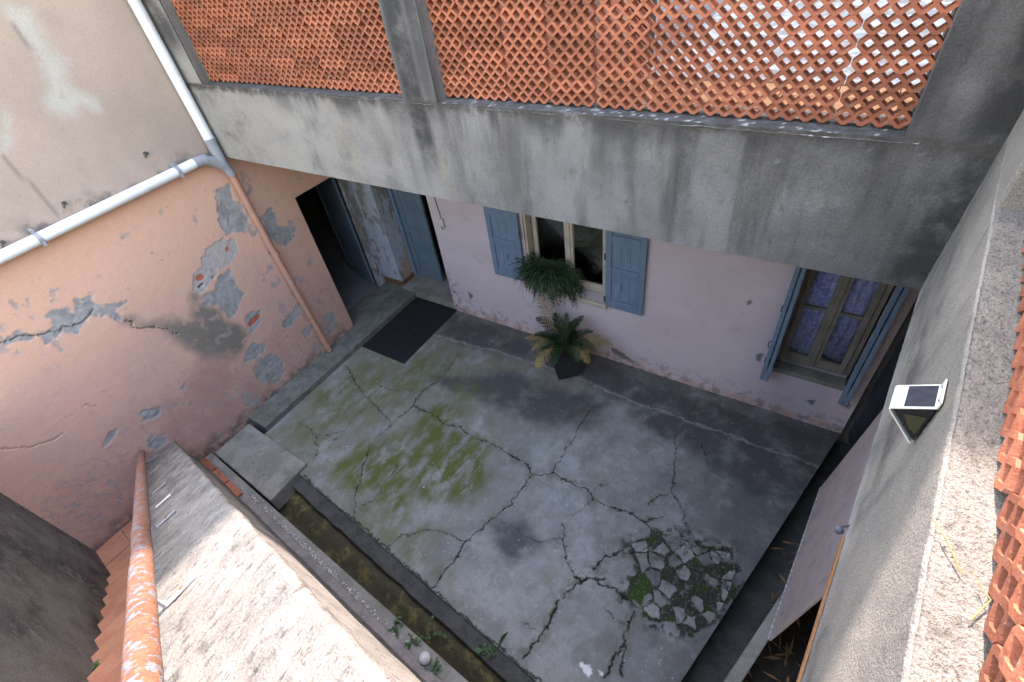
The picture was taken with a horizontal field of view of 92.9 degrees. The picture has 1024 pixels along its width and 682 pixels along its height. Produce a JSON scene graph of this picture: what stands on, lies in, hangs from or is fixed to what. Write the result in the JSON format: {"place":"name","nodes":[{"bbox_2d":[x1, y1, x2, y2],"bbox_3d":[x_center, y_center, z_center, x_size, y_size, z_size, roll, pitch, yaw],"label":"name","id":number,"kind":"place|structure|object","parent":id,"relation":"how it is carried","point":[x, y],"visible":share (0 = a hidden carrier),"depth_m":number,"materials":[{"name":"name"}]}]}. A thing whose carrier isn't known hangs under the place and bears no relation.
{"place":"outdoors","nodes":[
{"label":"outdoors","id":0,"kind":"place"},
{"bbox_2d":[265,304,839,681],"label":"courtyard floor","id":1,"kind":"structure","parent":0,"point":[600,519],"depth_m":5.49,"materials":[{"name":"concrete"}]},
{"bbox_2d":[226,465,535,681],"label":"drain channel","id":2,"kind":"object","parent":1,"relation":"in","point":[359,555],"visible":0.73,"depth_m":5.07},
{"bbox_2d":[215,424,306,509],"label":"cover slab","id":3,"kind":"structure","parent":2,"relation":"on","point":[266,467],"depth_m":6.21,"materials":[{"name":"concrete"}]},
{"bbox_2d":[417,615,445,639],"bbox_3d":[-0.815,2.817,4.702,0.281,0.149,0.297,-28,46,-19],"label":"weed","id":4,"kind":"object","parent":2,"relation":"on","point":[431,626],"visible":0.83,"depth_m":4.71,"materials":[{"name":"green plant"}]},
{"bbox_2d":[475,643,495,657],"bbox_3d":[-0.220,2.808,4.423,0.221,0.092,0.146,-8,43,2],"label":"weed","id":5,"kind":"object","parent":2,"relation":"on","point":[481,649],"visible":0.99,"depth_m":4.43,"materials":[{"name":"green plant"}]},
{"bbox_2d":[362,297,456,363],"bbox_3d":[-1.641,-0.213,7.895,0.885,0.016,1.355,19,50,27],"label":"door mat","id":6,"kind":"object","parent":1,"relation":"on","point":[406,333],"depth_m":7.86,"materials":[{"name":"black rubber"}]},
{"bbox_2d":[497,632,507,650],"bbox_3d":[-0.081,2.704,4.376,0.032,0.170,0.166,27,54,33],"label":"blade leaf","id":7,"kind":"object","parent":1,"relation":"on","point":[502,639],"visible":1,"depth_m":4.35,"materials":[{"name":"green plant"}]},
{"bbox_2d":[525,294,612,379],"bbox_3d":[0.691,0.140,6.387,1.206,0.975,0.863,20,50,29],"label":"potted cycad","id":8,"kind":"object","parent":1,"relation":"on","point":[563,347],"visible":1,"depth_m":6.35,"materials":[{"name":"plant"}]},
{"bbox_2d":[683,440,851,681],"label":"gutter bed","id":9,"kind":"object","parent":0,"point":[735,631],"depth_m":4.73,"materials":[{"name":"concrete"}]},
{"bbox_2d":[723,592,782,681],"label":"gutter kerb","id":10,"kind":"structure","parent":9,"relation":"on","point":[742,666],"depth_m":3.93,"materials":[{"name":"concrete"}]},
{"bbox_2d":[767,409,882,640],"bbox_3d":[2.491,1.039,3.468,0.214,2.596,1.629,23,52,31],"label":"ribbed sheet","id":11,"kind":"object","parent":10,"relation":"on","point":[807,580],"visible":0.4,"depth_m":3.84,"materials":[{"name":"grey metal"}]},
{"bbox_3d":[3.094,1.592,2.975,0.300,3.700,4.620,19,50,27],"label":"undercroft wall","id":12,"kind":"object","parent":9,"relation":"on","visible":0},
{"bbox_2d":[796,109,1023,681],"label":"terrace wall","id":13,"kind":"structure","parent":12,"relation":"on","point":[904,599],"depth_m":1.18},
{"bbox_2d":[834,525,849,534],"bbox_3d":[1.179,0.668,1.739,0.030,0.078,0.034,-18,43,-9],"label":"hanging knob","id":14,"kind":"object","parent":13,"relation":"attached to","point":[839,530],"visible":0.94,"depth_m":1.75,"materials":[{"name":"grey metal"}]},
{"bbox_2d":[889,379,947,442],"bbox_3d":[1.086,0.177,1.328,0.087,0.178,0.096,24,52,31],"label":"solar lamp","id":15,"kind":"object","parent":13,"relation":"attached to","point":[912,409],"visible":1,"depth_m":1.30,"materials":[{"name":"beige plastic"}]},
{"bbox_2d":[930,514,961,572],"bbox_3d":[0.810,0.376,0.909,0.005,0.011,0.108,-2,43,8],"label":"dry straw","id":16,"kind":"object","parent":13,"relation":"on","point":[959,569],"visible":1,"depth_m":0.90,"materials":[{"name":"yellow plant"}]},
{"bbox_2d":[969,570,991,620],"bbox_3d":[0.806,0.443,0.838,0.028,0.011,0.092,19,50,27],"label":"dry straw","id":17,"kind":"object","parent":13,"relation":"on","point":[979,611],"visible":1,"depth_m":0.83,"materials":[{"name":"yellow plant"}]},
{"bbox_2d":[979,237,1023,681],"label":"lattice screen","id":18,"kind":"object","parent":13,"relation":"on","point":[1004,632],"visible":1,"depth_m":0.85,"materials":[{"name":"ceramic"}]},
{"bbox_2d":[742,599,821,681],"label":"soil bed","id":19,"kind":"object","parent":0,"point":[778,670],"depth_m":4.12,"materials":[{"name":"black soil"}]},
{"bbox_2d":[746,541,813,681],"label":"dead leaves","id":20,"kind":"object","parent":19,"relation":"on","point":[772,657],"visible":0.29,"depth_m":4.11,"materials":[{"name":"brown plant"}]},
{"bbox_2d":[848,323,909,446],"bbox_3d":[3.650,0.001,4.339,0.298,3.355,0.298,19,50,27],"label":"doorway","id":21,"kind":"object","parent":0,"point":[871,408],"visible":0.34,"depth_m":4.83,"materials":[{"name":"black"}]},
{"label":"ground","id":22,"kind":"structure","parent":0,"visible":0},
{"bbox_2d":[0,493,109,681],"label":"stair wall","id":23,"kind":"structure","parent":22,"relation":"on","point":[54,583],"depth_m":3.75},
{"bbox_2d":[90,659,99,670],"bbox_3d":[-2.889,2.284,3.415,0.119,0.055,0.088,-5,43,5],"label":"weed","id":24,"kind":"object","parent":23,"relation":"attached to","point":[95,665],"visible":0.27,"depth_m":3.42,"materials":[{"name":"green plant"}]},
{"bbox_2d":[87,519,132,681],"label":"staircase","id":25,"kind":"structure","parent":22,"relation":"on","point":[113,552],"depth_m":4.14,"materials":[{"name":"tile"}]},
{"bbox_2d":[0,0,353,550],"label":"neighbour wall","id":26,"kind":"structure","parent":22,"relation":"on","point":[152,323],"depth_m":5.07,"materials":[{"name":"pink paint"}]},
{"bbox_2d":[0,0,331,351],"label":"drainpipe","id":27,"kind":"object","parent":26,"relation":"attached to","point":[216,160],"visible":1,"depth_m":4.88,"materials":[{"name":"white plastic"}]},
{"bbox_2d":[248,281,416,433],"bbox_3d":[-2.816,0.175,7.862,0.805,0.395,3.270,19,50,27],"label":"kerb step","id":28,"kind":"object","parent":22,"relation":"on","point":[373,312],"visible":0.65,"depth_m":7.59,"materials":[{"name":"concrete"}]},
{"bbox_2d":[208,453,467,681],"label":"channel ledge","id":29,"kind":"object","parent":22,"relation":"on","point":[446,671],"visible":0.46,"depth_m":4.91,"materials":[{"name":"concrete"}]},
{"bbox_2d":[200,457,216,471],"bbox_3d":[-3.880,1.612,6.228,0.280,0.080,0.100,23,52,30],"label":"hollow brick","id":30,"kind":"object","parent":29,"relation":"on","point":[207,463],"visible":0.57,"depth_m":6.20,"materials":[{"name":"brick"}]},
{"bbox_2d":[213,468,228,483],"bbox_3d":[-3.633,1.717,6.070,0.300,0.080,0.100,24,52,31],"label":"hollow brick","id":31,"kind":"object","parent":29,"relation":"on","point":[221,476],"visible":0.56,"depth_m":6.05,"materials":[{"name":"brick"}]},
{"bbox_2d":[226,481,242,496],"bbox_3d":[-3.377,1.824,5.909,0.300,0.080,0.100,24,52,31],"label":"hollow brick","id":32,"kind":"object","parent":29,"relation":"on","point":[235,490],"visible":0.66,"depth_m":5.88,"materials":[{"name":"brick"}]},
{"bbox_2d":[146,441,440,681],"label":"stair parapet","id":33,"kind":"structure","parent":29,"relation":"on","point":[263,596],"depth_m":1.44,"materials":[{"name":"concrete"}]},
{"bbox_2d":[120,450,196,681],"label":"handrail","id":34,"kind":"object","parent":33,"relation":"attached to","point":[142,660],"visible":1,"depth_m":1.37,"materials":[{"name":"metal"}]},
{"bbox_2d":[155,494,170,507],"bbox_3d":[-2.243,1.027,3.129,0.028,0.020,0.102,19,50,27],"label":"plaster sliver","id":35,"kind":"object","parent":33,"relation":"on","point":[162,501],"visible":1,"depth_m":3.12,"materials":[{"name":"white paint"}]},
{"bbox_2d":[242,488,428,667],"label":"plaster flakes","id":36,"kind":"object","parent":29,"relation":"on","point":[312,552],"visible":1,"depth_m":5.15,"materials":[{"name":"grey paint"}]},
{"bbox_2d":[387,611,403,636],"bbox_3d":[-1.072,2.671,4.591,0.126,0.076,0.194,15,48,24],"label":"weed","id":37,"kind":"object","parent":29,"relation":"on","point":[397,620],"visible":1,"depth_m":4.58,"materials":[{"name":"green plant"}]},
{"bbox_2d":[404,633,421,649],"bbox_3d":[-0.919,2.756,4.462,0.183,0.088,0.125,-31,47,-21],"label":"weed","id":38,"kind":"object","parent":29,"relation":"on","point":[410,643],"visible":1,"depth_m":4.46,"materials":[{"name":"green plant"}]},
{"bbox_2d":[419,651,431,665],"bbox_3d":[-0.772,2.826,4.331,0.111,0.125,0.111,19,50,27],"label":"white stone","id":39,"kind":"object","parent":29,"relation":"on","point":[425,658],"visible":1,"depth_m":4.29,"materials":[{"name":"white stone"}]},
{"bbox_2d":[424,657,441,675],"bbox_3d":[-0.677,2.891,4.281,0.136,0.078,0.140,-34,48,-24],"label":"weed","id":40,"kind":"object","parent":29,"relation":"on","point":[433,668],"visible":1,"depth_m":4.29,"materials":[{"name":"green plant"}]},
{"bbox_2d":[141,0,1023,444],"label":"house","id":41,"kind":"structure","parent":22,"relation":"on","point":[781,264],"depth_m":3.80,"materials":[{"name":"purple paint"}]},
{"bbox_2d":[171,0,401,93],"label":"lattice screen","id":42,"kind":"object","parent":41,"relation":"on","point":[336,44],"visible":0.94,"depth_m":3.98,"materials":[{"name":"ceramic"}]},
{"bbox_2d":[315,177,374,284],"bbox_3d":[-2.921,-2.013,8.273,0.045,2.200,0.950,-36,49,-26],"label":"door leaf","id":43,"kind":"structure","parent":41,"relation":"in","point":[328,192],"depth_m":8.29,"materials":[{"name":"blue paint"}]},
{"bbox_2d":[393,189,443,281],"bbox_3d":[-1.566,-1.900,7.935,0.550,2.140,0.045,19,50,27],"label":"door leaf","id":44,"kind":"structure","parent":41,"relation":"in","point":[411,208],"depth_m":8.02,"materials":[{"name":"blue paint"}]},
{"bbox_2d":[434,197,444,229],"bbox_3d":[-1.043,-1.897,6.672,0.081,0.823,0.056,19,50,27],"label":"cable switch","id":45,"kind":"object","parent":41,"relation":"attached to","point":[441,221],"visible":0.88,"depth_m":6.85,"materials":[{"name":"grey plastic"}]},
{"bbox_2d":[510,250,588,307],"bbox_3d":[0.434,-0.780,6.397,1.137,0.632,0.468,19,50,27],"label":"trailing plant","id":46,"kind":"object","parent":41,"relation":"on","point":[546,276],"visible":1,"depth_m":6.27,"materials":[{"name":"green plant"}]},
{"bbox_2d":[523,214,606,308],"bbox_3d":[0.669,-1.188,6.078,1.220,1.470,0.270,19,50,27],"label":"window","id":47,"kind":"structure","parent":41,"relation":"in","point":[543,236],"depth_m":6.23,"materials":[{"name":"beige paint"}]},
{"bbox_2d":[426,0,960,128],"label":"lattice screen","id":48,"kind":"object","parent":41,"relation":"on","point":[471,41],"visible":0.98,"depth_m":2.57,"materials":[{"name":"ceramic"}]},
{"bbox_2d":[772,269,893,390],"bbox_3d":[3.229,-0.296,4.900,0.800,1.800,0.390,19,50,27],"label":"window","id":49,"kind":"structure","parent":41,"relation":"in","point":[833,316],"depth_m":4.97,"materials":[{"name":"brown wood"}]}
]}

